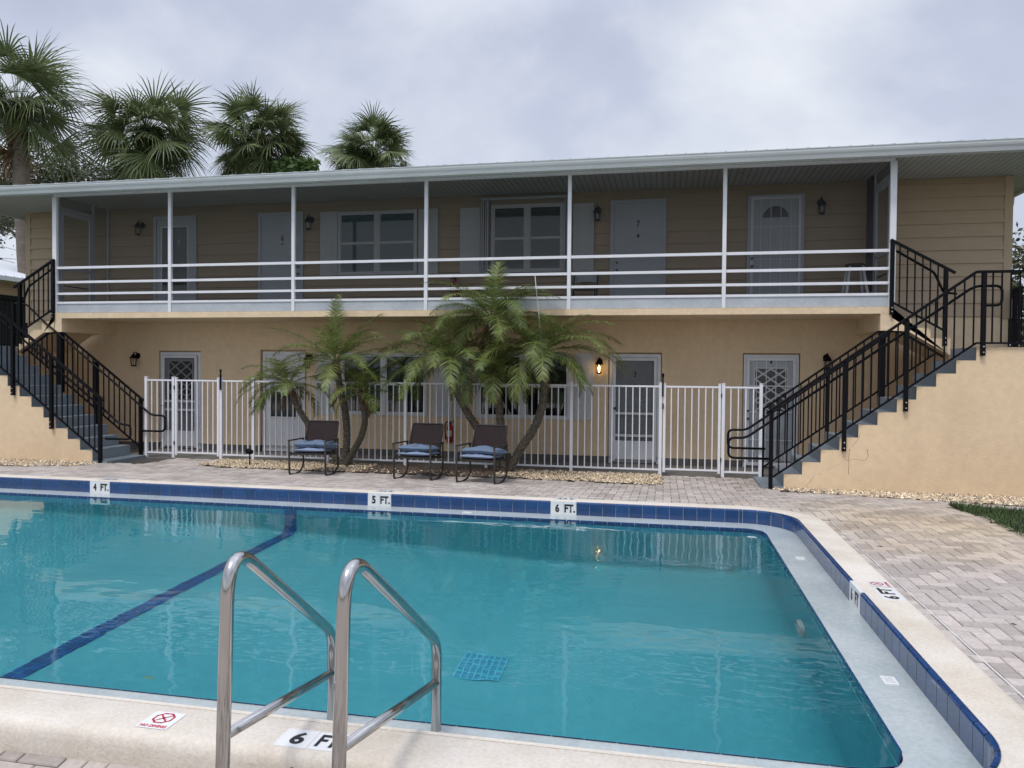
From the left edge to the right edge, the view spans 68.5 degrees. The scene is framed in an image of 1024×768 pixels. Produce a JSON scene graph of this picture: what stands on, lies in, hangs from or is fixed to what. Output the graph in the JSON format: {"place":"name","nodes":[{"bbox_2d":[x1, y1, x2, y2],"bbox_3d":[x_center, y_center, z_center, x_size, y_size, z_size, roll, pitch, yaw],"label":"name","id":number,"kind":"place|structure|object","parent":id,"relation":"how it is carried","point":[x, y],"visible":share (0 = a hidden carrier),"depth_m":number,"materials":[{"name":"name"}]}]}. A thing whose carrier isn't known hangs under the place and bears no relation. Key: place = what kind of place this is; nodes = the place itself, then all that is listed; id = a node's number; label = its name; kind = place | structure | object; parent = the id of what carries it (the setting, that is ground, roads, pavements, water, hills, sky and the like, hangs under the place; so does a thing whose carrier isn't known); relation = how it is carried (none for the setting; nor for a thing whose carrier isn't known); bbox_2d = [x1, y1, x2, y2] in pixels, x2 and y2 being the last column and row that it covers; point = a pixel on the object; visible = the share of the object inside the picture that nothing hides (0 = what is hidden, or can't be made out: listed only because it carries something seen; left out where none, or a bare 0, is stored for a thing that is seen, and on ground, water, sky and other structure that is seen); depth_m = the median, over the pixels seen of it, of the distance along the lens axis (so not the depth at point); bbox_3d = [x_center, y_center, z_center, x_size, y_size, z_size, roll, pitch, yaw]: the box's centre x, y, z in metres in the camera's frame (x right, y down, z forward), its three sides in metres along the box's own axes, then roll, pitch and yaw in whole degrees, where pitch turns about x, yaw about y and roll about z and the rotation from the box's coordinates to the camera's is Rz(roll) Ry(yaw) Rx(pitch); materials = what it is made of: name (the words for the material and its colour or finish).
{"place":"outdoors","nodes":[
{"label":"outdoors","id":0,"kind":"place"},
{"bbox_2d":[130,448,773,479],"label":"walkway","id":1,"kind":"structure","parent":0,"point":[682,473],"depth_m":13.73,"materials":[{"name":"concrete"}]},
{"bbox_2d":[144,376,175,457],"bbox_3d":[-6.702,0.627,14.322,0.640,1.535,0.056,1,1,11],"label":"pool fence","id":2,"kind":"object","parent":1,"relation":"on","point":[146,380],"visible":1,"depth_m":14.32,"materials":[{"name":"white metal"}]},
{"bbox_2d":[219,377,661,474],"bbox_3d":[-1.489,0.692,13.266,8.112,1.535,0.056,1,1,11],"label":"pool fence","id":3,"kind":"object","parent":1,"relation":"on","point":[404,461],"visible":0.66,"depth_m":13.22,"materials":[{"name":"white metal"}]},
{"bbox_2d":[173,369,221,455],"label":"pool gate","id":4,"kind":"structure","parent":3,"relation":"attached to","point":[175,442],"depth_m":14.16,"materials":[{"name":"white metal"}]},
{"bbox_2d":[662,373,721,473],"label":"pool gate","id":5,"kind":"structure","parent":3,"relation":"attached to","point":[664,386],"depth_m":12.36,"materials":[{"name":"white metal"}]},
{"bbox_2d":[721,383,762,476],"bbox_3d":[3.728,0.758,12.209,0.641,1.535,0.056,1,1,11],"label":"pool fence","id":6,"kind":"object","parent":1,"relation":"on","point":[760,388],"visible":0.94,"depth_m":12.20,"materials":[{"name":"white metal"}]},
{"bbox_2d":[0,474,1023,767],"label":"swimming pool","id":7,"kind":"structure","parent":0,"point":[934,694],"depth_m":3.64,"materials":[{"name":"tile"}]},
{"bbox_2d":[215,551,334,767],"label":"pool grab rail","id":8,"kind":"object","parent":7,"relation":"attached to","point":[226,731],"visible":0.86,"depth_m":2.65,"materials":[{"name":"silver metal"}]},
{"bbox_2d":[332,558,441,767],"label":"pool grab rail","id":9,"kind":"object","parent":7,"relation":"attached to","point":[342,743],"visible":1,"depth_m":2.60,"materials":[{"name":"silver metal"}]},
{"bbox_2d":[0,493,901,767],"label":"water","id":10,"kind":"structure","parent":7,"relation":"in","point":[715,640],"depth_m":5.09,"materials":[{"name":"teal liquid"}]},
{"bbox_2d":[0,458,1023,767],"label":"paver deck","id":11,"kind":"structure","parent":0,"point":[958,572],"depth_m":7.84,"materials":[{"name":"stone"}]},
{"bbox_2d":[287,420,338,475],"bbox_3d":[-3.205,1.046,12.266,0.635,0.857,0.728,1,1,7],"label":"rocking chair","id":12,"kind":"object","parent":11,"relation":"on","point":[326,433],"visible":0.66,"depth_m":12.51,"materials":[{"name":"brown metal"}]},
{"bbox_2d":[293,448,334,451],"bbox_3d":[-3.213,1.056,12.204,0.550,0.096,0.510,1,-2,7],"label":"seat cushion","id":13,"kind":"object","parent":12,"relation":"on","point":[309,450],"visible":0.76,"depth_m":11.98,"materials":[{"name":"blue fabric"}]},
{"bbox_2d":[293,440,316,447],"bbox_3d":[-3.313,0.978,12.206,0.370,0.148,0.400,0,-6,-3],"label":"throw pillow","id":14,"kind":"object","parent":13,"relation":"on","point":[304,444],"visible":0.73,"depth_m":12.03,"materials":[{"name":"blue fabric"}]},
{"bbox_2d":[312,440,338,448],"bbox_3d":[-3.061,0.977,12.203,0.350,0.149,0.380,1,-4,21],"label":"throw pillow","id":15,"kind":"object","parent":13,"relation":"on","point":[329,444],"visible":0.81,"depth_m":12.09,"materials":[{"name":"blue fabric"}]},
{"bbox_2d":[392,423,443,480],"bbox_3d":[-1.444,1.065,11.827,0.635,0.857,0.729,1,1,14],"label":"rocking chair","id":16,"kind":"object","parent":11,"relation":"on","point":[421,435],"visible":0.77,"depth_m":12.05,"materials":[{"name":"brown metal"}]},
{"bbox_2d":[396,451,438,455],"bbox_3d":[-1.460,1.074,11.767,0.550,0.096,0.510,1,-2,14],"label":"seat cushion","id":17,"kind":"object","parent":16,"relation":"on","point":[411,453],"visible":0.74,"depth_m":11.57,"materials":[{"name":"blue fabric"}]},
{"bbox_2d":[397,443,439,451],"bbox_3d":[-1.460,0.997,11.766,0.560,0.135,0.440,1,-3,12],"label":"throw pillow","id":18,"kind":"object","parent":17,"relation":"on","point":[416,447],"visible":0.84,"depth_m":11.60,"materials":[{"name":"blue fabric"}]},
{"bbox_2d":[455,424,507,483],"bbox_3d":[-0.434,1.069,11.428,0.635,0.857,0.728,1,1,18],"label":"rocking chair","id":19,"kind":"object","parent":11,"relation":"on","point":[481,435],"visible":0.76,"depth_m":11.64,"materials":[{"name":"brown metal"}]},
{"bbox_2d":[460,454,502,458],"bbox_3d":[-0.454,1.078,11.369,0.550,0.098,0.510,1,-2,18],"label":"seat cushion","id":20,"kind":"object","parent":19,"relation":"on","point":[477,456],"visible":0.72,"depth_m":11.17,"materials":[{"name":"blue fabric"}]},
{"bbox_2d":[461,445,507,454],"bbox_3d":[-0.419,0.999,11.377,0.610,0.138,0.440,1,-3,22],"label":"throw pillow","id":21,"kind":"object","parent":20,"relation":"on","point":[486,450],"visible":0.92,"depth_m":11.22,"materials":[{"name":"blue fabric"}]},
{"bbox_2d":[830,521,1023,699],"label":"deck joint strip","id":22,"kind":"object","parent":11,"relation":"on","point":[962,642],"visible":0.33,"depth_m":4.79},
{"bbox_2d":[0,0,1023,344],"label":"sky","id":23,"kind":"structure","parent":0,"point":[473,81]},
{"bbox_2d":[1,448,1023,523],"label":"deck bed","id":24,"kind":"object","parent":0,"point":[143,460],"visible":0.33,"depth_m":12.72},
{"bbox_2d":[0,458,97,466],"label":"gravel","id":25,"kind":"structure","parent":24,"relation":"on","point":[22,462],"depth_m":13.20,"materials":[{"name":"beige gravel"}]},
{"bbox_2d":[317,463,536,477],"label":"mulch","id":26,"kind":"object","parent":24,"relation":"on","point":[412,469],"visible":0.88,"depth_m":12.69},
{"bbox_2d":[234,354,344,464],"bbox_3d":[-3.970,0.448,13.463,2.044,2.034,1.772,1,1,11],"label":"date palm","id":27,"kind":"object","parent":26,"relation":"on","point":[289,385],"visible":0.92,"depth_m":13.38,"materials":[{"name":"green plant"}]},
{"bbox_2d":[264,294,405,464],"bbox_3d":[-3.132,-0.074,13.342,2.600,3.049,2.336,1,1,11],"label":"date palm","id":28,"kind":"object","parent":26,"relation":"on","point":[335,370],"visible":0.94,"depth_m":13.23,"materials":[{"name":"green plant"}]},
{"bbox_2d":[310,364,403,465],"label":"date palm","id":29,"kind":"object","parent":26,"relation":"on","point":[366,411],"visible":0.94,"depth_m":13.15,"materials":[{"name":"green plant"}]},
{"bbox_2d":[367,315,534,471],"bbox_3d":[-1.167,0.159,12.903,2.772,2.667,2.586,-1,2,-44],"label":"date palm","id":30,"kind":"object","parent":26,"relation":"on","point":[450,362],"visible":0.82,"depth_m":12.48,"materials":[{"name":"green plant"}]},
{"bbox_2d":[413,260,570,462],"bbox_3d":[-0.342,-0.344,12.761,2.756,3.666,2.548,1,1,11],"label":"date palm","id":31,"kind":"object","parent":26,"relation":"on","point":[497,304],"visible":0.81,"depth_m":12.48,"materials":[{"name":"green plant"}]},
{"bbox_2d":[441,338,559,472],"bbox_3d":[-0.215,0.338,12.526,1.895,2.308,1.899,2,2,44],"label":"date palm","id":32,"kind":"object","parent":26,"relation":"on","point":[495,396],"visible":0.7,"depth_m":12.40,"materials":[{"name":"green plant"}]},
{"bbox_2d":[465,278,630,471],"bbox_3d":[0.612,-0.119,12.515,2.718,3.278,2.735,1,1,11],"label":"date palm","id":33,"kind":"object","parent":26,"relation":"on","point":[543,377],"visible":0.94,"depth_m":12.20,"materials":[{"name":"green plant"}]},
{"bbox_2d":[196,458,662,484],"bbox_3d":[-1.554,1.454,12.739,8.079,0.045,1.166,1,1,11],"label":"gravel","id":34,"kind":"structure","parent":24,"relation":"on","point":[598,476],"depth_m":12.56,"materials":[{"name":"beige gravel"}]},
{"bbox_2d":[245,448,252,464],"bbox_3d":[-4.610,1.290,13.231,0.100,0.329,0.151,1,1,11],"label":"garden spotlight","id":35,"kind":"object","parent":34,"relation":"on","point":[248,451],"visible":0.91,"depth_m":13.17,"materials":[{"name":"black metal"}]},
{"bbox_2d":[773,487,1023,505],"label":"gravel","id":36,"kind":"structure","parent":24,"relation":"on","point":[997,500],"depth_m":10.44,"materials":[{"name":"beige gravel"}]},
{"bbox_2d":[572,269,597,295],"bbox_3d":[1.329,-1.692,13.701,0.452,0.837,0.459,1,1,11],"label":"folding chair","id":37,"kind":"object","parent":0,"point":[585,278],"visible":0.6,"depth_m":13.85,"materials":[{"name":"grey fabric"}]},
{"label":"ground","id":38,"kind":"structure","parent":0,"visible":0},
{"bbox_2d":[0,261,27,345],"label":"neighbor house","id":39,"kind":"structure","parent":38,"relation":"on","point":[10,276],"depth_m":23.51,"materials":[{"name":"beige"}]},
{"bbox_2d":[0,294,27,345],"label":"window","id":40,"kind":"structure","parent":39,"relation":"in","point":[10,297],"depth_m":23.49,"materials":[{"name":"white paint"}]},
{"bbox_2d":[0,19,105,273],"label":"cabbage palm","id":41,"kind":"object","parent":38,"relation":"on","point":[20,116],"visible":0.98,"depth_m":24.91,"materials":[{"name":"green plant"}]},
{"bbox_2d":[0,319,145,463],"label":"outdoor staircase","id":42,"kind":"structure","parent":38,"relation":"on","point":[26,432],"depth_m":13.80,"materials":[{"name":"beige paint"}]},
{"bbox_2d":[0,298,26,345],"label":"landing railing","id":43,"kind":"object","parent":42,"relation":"attached to","point":[13,311],"visible":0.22,"depth_m":16.44,"materials":[{"name":"black metal"}]},
{"bbox_2d":[0,310,131,462],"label":"stair railing","id":44,"kind":"object","parent":42,"relation":"attached to","point":[52,366],"visible":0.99,"depth_m":13.54,"materials":[{"name":"metal"}]},
{"bbox_2d":[21,303,165,454],"bbox_3d":[-8.132,-0.100,14.587,3.261,2.953,0.134,1,1,11],"label":"stair railing","id":45,"kind":"object","parent":42,"relation":"attached to","point":[60,349],"visible":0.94,"depth_m":14.57,"materials":[{"name":"black metal"}]},
{"bbox_2d":[0,142,172,259],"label":"oak tree","id":46,"kind":"object","parent":38,"relation":"on","point":[8,222],"visible":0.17,"depth_m":34.09,"materials":[{"name":"green plant"}]},
{"bbox_2d":[68,69,222,180],"bbox_3d":[-13.184,-5.013,27.164,5.552,12.780,5.116,1,1,11],"label":"cabbage palm","id":47,"kind":"object","parent":38,"relation":"on","point":[147,154],"visible":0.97,"depth_m":26.36,"materials":[{"name":"green plant"}]},
{"bbox_2d":[195,76,323,175],"bbox_3d":[-9.369,-4.948,27.761,4.562,12.691,4.640,0,1,-23],"label":"cabbage palm","id":48,"kind":"object","parent":38,"relation":"on","point":[253,152],"visible":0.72,"depth_m":26.96,"materials":[{"name":"green plant"}]},
{"bbox_2d":[264,155,320,172],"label":"umbrella tree","id":49,"kind":"object","parent":38,"relation":"on","point":[294,164],"visible":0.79,"depth_m":26.74,"materials":[{"name":"green plant"}]},
{"bbox_2d":[315,99,417,169],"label":"cabbage palm","id":50,"kind":"object","parent":38,"relation":"on","point":[385,136],"visible":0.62,"depth_m":28.36,"materials":[{"name":"green plant"}]},
{"bbox_2d":[0,138,1023,468],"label":"apartment building","id":51,"kind":"structure","parent":38,"relation":"on","point":[718,268],"depth_m":13.88,"materials":[{"name":"beige paint"}]},
{"bbox_2d":[13,259,54,343],"bbox_3d":[-9.392,-1.616,14.787,0.981,1.655,0.126,1,1,11],"label":"flight railing","id":52,"kind":"object","parent":51,"relation":"attached to","point":[18,285],"visible":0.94,"depth_m":14.75,"materials":[{"name":"metal"}]},
{"bbox_2d":[60,210,92,301],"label":"screen door","id":53,"kind":"structure","parent":51,"relation":"in","point":[63,213],"depth_m":15.18,"materials":[{"name":"grey paint"}]},
{"bbox_2d":[130,352,139,366],"bbox_3d":[-7.983,-0.526,15.909,0.156,0.313,0.218,1,1,11],"label":"wall lantern","id":54,"kind":"object","parent":51,"relation":"attached to","point":[136,356],"depth_m":15.87,"materials":[{"name":"black metal"}]},
{"bbox_2d":[134,221,144,235],"bbox_3d":[-7.829,-3.273,15.792,0.156,0.313,0.218,1,1,11],"label":"wall lantern","id":55,"kind":"object","parent":51,"relation":"attached to","point":[138,225],"depth_m":15.75,"materials":[{"name":"black metal"}]},
{"bbox_2d":[153,215,197,300],"bbox_3d":[-7.051,-2.454,15.756,1.000,2.110,0.050,1,1,11],"label":"door","id":56,"kind":"structure","parent":51,"relation":"in","point":[185,235],"depth_m":15.73,"materials":[{"name":"grey paint"}]},
{"bbox_2d":[161,352,200,448],"bbox_3d":[-6.994,0.346,15.834,0.950,2.030,0.153,1,1,11],"label":"door","id":57,"kind":"structure","parent":51,"relation":"in","point":[182,365],"depth_m":15.85,"materials":[{"name":"grey paint"}]},
{"bbox_2d":[258,211,303,299],"bbox_3d":[-4.698,-2.424,15.258,0.990,2.110,0.090,1,1,11],"label":"door","id":58,"kind":"structure","parent":51,"relation":"in","point":[274,229],"depth_m":15.28,"materials":[{"name":"grey paint"}]},
{"bbox_2d":[263,352,305,451],"bbox_3d":[-4.666,0.364,15.415,0.940,2.050,0.050,1,1,11],"label":"door","id":59,"kind":"structure","parent":51,"relation":"in","point":[281,356],"depth_m":15.42,"materials":[{"name":"white paint"}]},
{"bbox_2d":[303,354,312,368],"bbox_3d":[-4.103,-0.467,15.123,0.156,0.313,0.218,1,1,11],"label":"wall lantern","id":60,"kind":"object","parent":51,"relation":"attached to","point":[307,355],"depth_m":15.07,"materials":[{"name":"black metal"}]},
{"bbox_2d":[304,215,313,229],"bbox_3d":[-4.056,-3.225,15.027,0.156,0.313,0.218,1,1,11],"label":"wall lantern","id":61,"kind":"object","parent":51,"relation":"attached to","point":[308,219],"depth_m":14.98,"materials":[{"name":"black metal"}]},
{"bbox_2d":[338,209,417,275],"bbox_3d":[-2.656,-2.783,14.842,1.650,1.260,0.080,1,1,11],"label":"window","id":62,"kind":"structure","parent":51,"relation":"in","point":[382,234],"depth_m":14.81,"materials":[{"name":"white glass"}]},
{"bbox_2d":[341,353,426,415],"bbox_3d":[-2.545,0.002,14.932,1.800,1.230,0.090,1,1,11],"label":"window","id":63,"kind":"structure","parent":51,"relation":"in","point":[378,364],"depth_m":14.90,"materials":[{"name":"glass"}]},
{"bbox_2d":[444,420,453,442],"bbox_3d":[-1.209,0.917,14.595,0.167,0.438,0.139,0,1,-27],"label":"fire extinguisher","id":64,"kind":"object","parent":51,"relation":"attached to","point":[450,433],"visible":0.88,"depth_m":14.55,"materials":[{"name":"metal"}]},
{"bbox_2d":[450,277,458,296],"bbox_3d":[-1.102,-1.878,14.495,0.150,0.392,0.124,0,1,-27],"label":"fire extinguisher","id":65,"kind":"object","parent":51,"relation":"attached to","point":[454,282],"visible":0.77,"depth_m":14.46,"materials":[{"name":"metal"}]},
{"bbox_2d":[476,353,570,419],"bbox_3d":[0.209,0.042,14.374,1.820,1.240,0.090,1,1,11],"label":"window","id":66,"kind":"structure","parent":51,"relation":"in","point":[561,370],"depth_m":14.34,"materials":[{"name":"glass"}]},
{"bbox_2d":[491,202,563,272],"bbox_3d":[0.289,-2.761,14.245,1.400,1.290,0.080,1,1,11],"label":"window","id":67,"kind":"structure","parent":51,"relation":"in","point":[534,229],"depth_m":14.23,"materials":[{"name":"grey glass"}]},
{"bbox_2d":[593,204,601,221],"bbox_3d":[1.579,-3.154,13.885,0.156,0.313,0.218,1,1,11],"label":"wall lantern","id":68,"kind":"object","parent":51,"relation":"attached to","point":[597,209],"depth_m":13.82,"materials":[{"name":"black metal"}]},
{"bbox_2d":[595,357,602,373],"bbox_3d":[1.620,-0.345,13.964,0.156,0.313,0.218,1,1,11],"label":"wall lantern","id":69,"kind":"object","parent":51,"relation":"attached to","point":[600,363],"depth_m":13.90,"materials":[{"name":"black metal"}]},
{"bbox_2d":[608,354,660,463],"bbox_3d":[2.272,0.463,13.956,0.940,2.030,0.153,1,1,11],"label":"door","id":70,"kind":"structure","parent":51,"relation":"in","point":[645,369],"depth_m":13.98,"materials":[{"name":"white paint"}]},
{"bbox_2d":[610,198,666,308],"bbox_3d":[2.314,-2.335,13.837,1.010,2.110,0.090,1,1,11],"label":"door","id":71,"kind":"structure","parent":51,"relation":"in","point":[636,226],"depth_m":13.84,"materials":[{"name":"grey paint"}]},
{"bbox_2d":[742,355,798,466],"bbox_3d":[4.635,0.492,13.485,0.940,2.030,0.138,1,1,11],"label":"door","id":72,"kind":"structure","parent":51,"relation":"in","point":[778,374],"depth_m":13.51,"materials":[{"name":"white paint"}]},
{"bbox_2d":[746,193,804,307],"bbox_3d":[4.671,-2.305,13.339,0.960,2.110,0.130,1,1,11],"label":"door","id":73,"kind":"structure","parent":51,"relation":"in","point":[775,222],"depth_m":13.36,"materials":[{"name":"grey paint"}]},
{"bbox_2d":[817,197,826,214],"bbox_3d":[5.396,-3.106,13.112,0.156,0.313,0.218,1,1,11],"label":"wall lantern","id":74,"kind":"object","parent":51,"relation":"attached to","point":[821,202],"depth_m":13.06,"materials":[{"name":"black metal"}]},
{"bbox_2d":[823,353,831,370],"bbox_3d":[5.521,-0.385,13.171,0.156,0.313,0.218,1,1,11],"label":"wall lantern","id":75,"kind":"object","parent":51,"relation":"attached to","point":[826,357],"depth_m":13.13,"materials":[{"name":"black metal"}]},
{"bbox_2d":[841,263,868,292],"bbox_3d":[5.734,-1.610,12.584,0.452,0.790,0.452,1,1,11],"label":"bar stool","id":76,"kind":"object","parent":51,"relation":"on","point":[852,265],"visible":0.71,"depth_m":12.48,"materials":[{"name":"metal"}]},
{"bbox_2d":[873,178,889,292],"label":"screen door","id":77,"kind":"structure","parent":51,"relation":"in","point":[886,184],"depth_m":12.52,"materials":[{"name":"grey paint"}]},
{"bbox_2d":[889,239,956,345],"bbox_3d":[6.340,-1.418,11.598,0.981,1.655,0.126,1,1,11],"label":"flight railing","id":78,"kind":"object","parent":51,"relation":"attached to","point":[946,271],"visible":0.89,"depth_m":11.59,"materials":[{"name":"metal"}]},
{"bbox_2d":[753,309,1023,496],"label":"outdoor staircase","id":79,"kind":"structure","parent":38,"relation":"on","point":[958,427],"depth_m":10.70,"materials":[{"name":"beige paint"}]},
{"bbox_2d":[727,331,942,476],"bbox_3d":[5.079,0.350,11.914,3.226,2.387,0.134,1,1,11],"label":"stair railing","id":80,"kind":"object","parent":79,"relation":"attached to","point":[883,386],"visible":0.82,"depth_m":11.91,"materials":[{"name":"black metal"}]},
{"bbox_2d":[727,270,1023,489],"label":"stair railing","id":81,"kind":"object","parent":79,"relation":"attached to","point":[906,334],"visible":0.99,"depth_m":10.75,"materials":[{"name":"metal"}]},
{"bbox_2d":[1008,286,1023,346],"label":"landing railing","id":82,"kind":"object","parent":79,"relation":"attached to","point":[1015,316],"visible":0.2,"depth_m":12.53,"materials":[{"name":"black metal"}]},
{"bbox_2d":[1009,222,1023,346],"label":"broadleaf tree","id":83,"kind":"object","parent":38,"relation":"on","point":[1018,254],"visible":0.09,"depth_m":23.02,"materials":[{"name":"green plant"}]},
{"label":"lawn soil","id":84,"kind":"structure","parent":0,"visible":0},
{"bbox_2d":[948,499,1023,535],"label":"grass","id":85,"kind":"structure","parent":84,"relation":"on","point":[993,513],"depth_m":8.58,"materials":[{"name":"green plant"}]}
]}

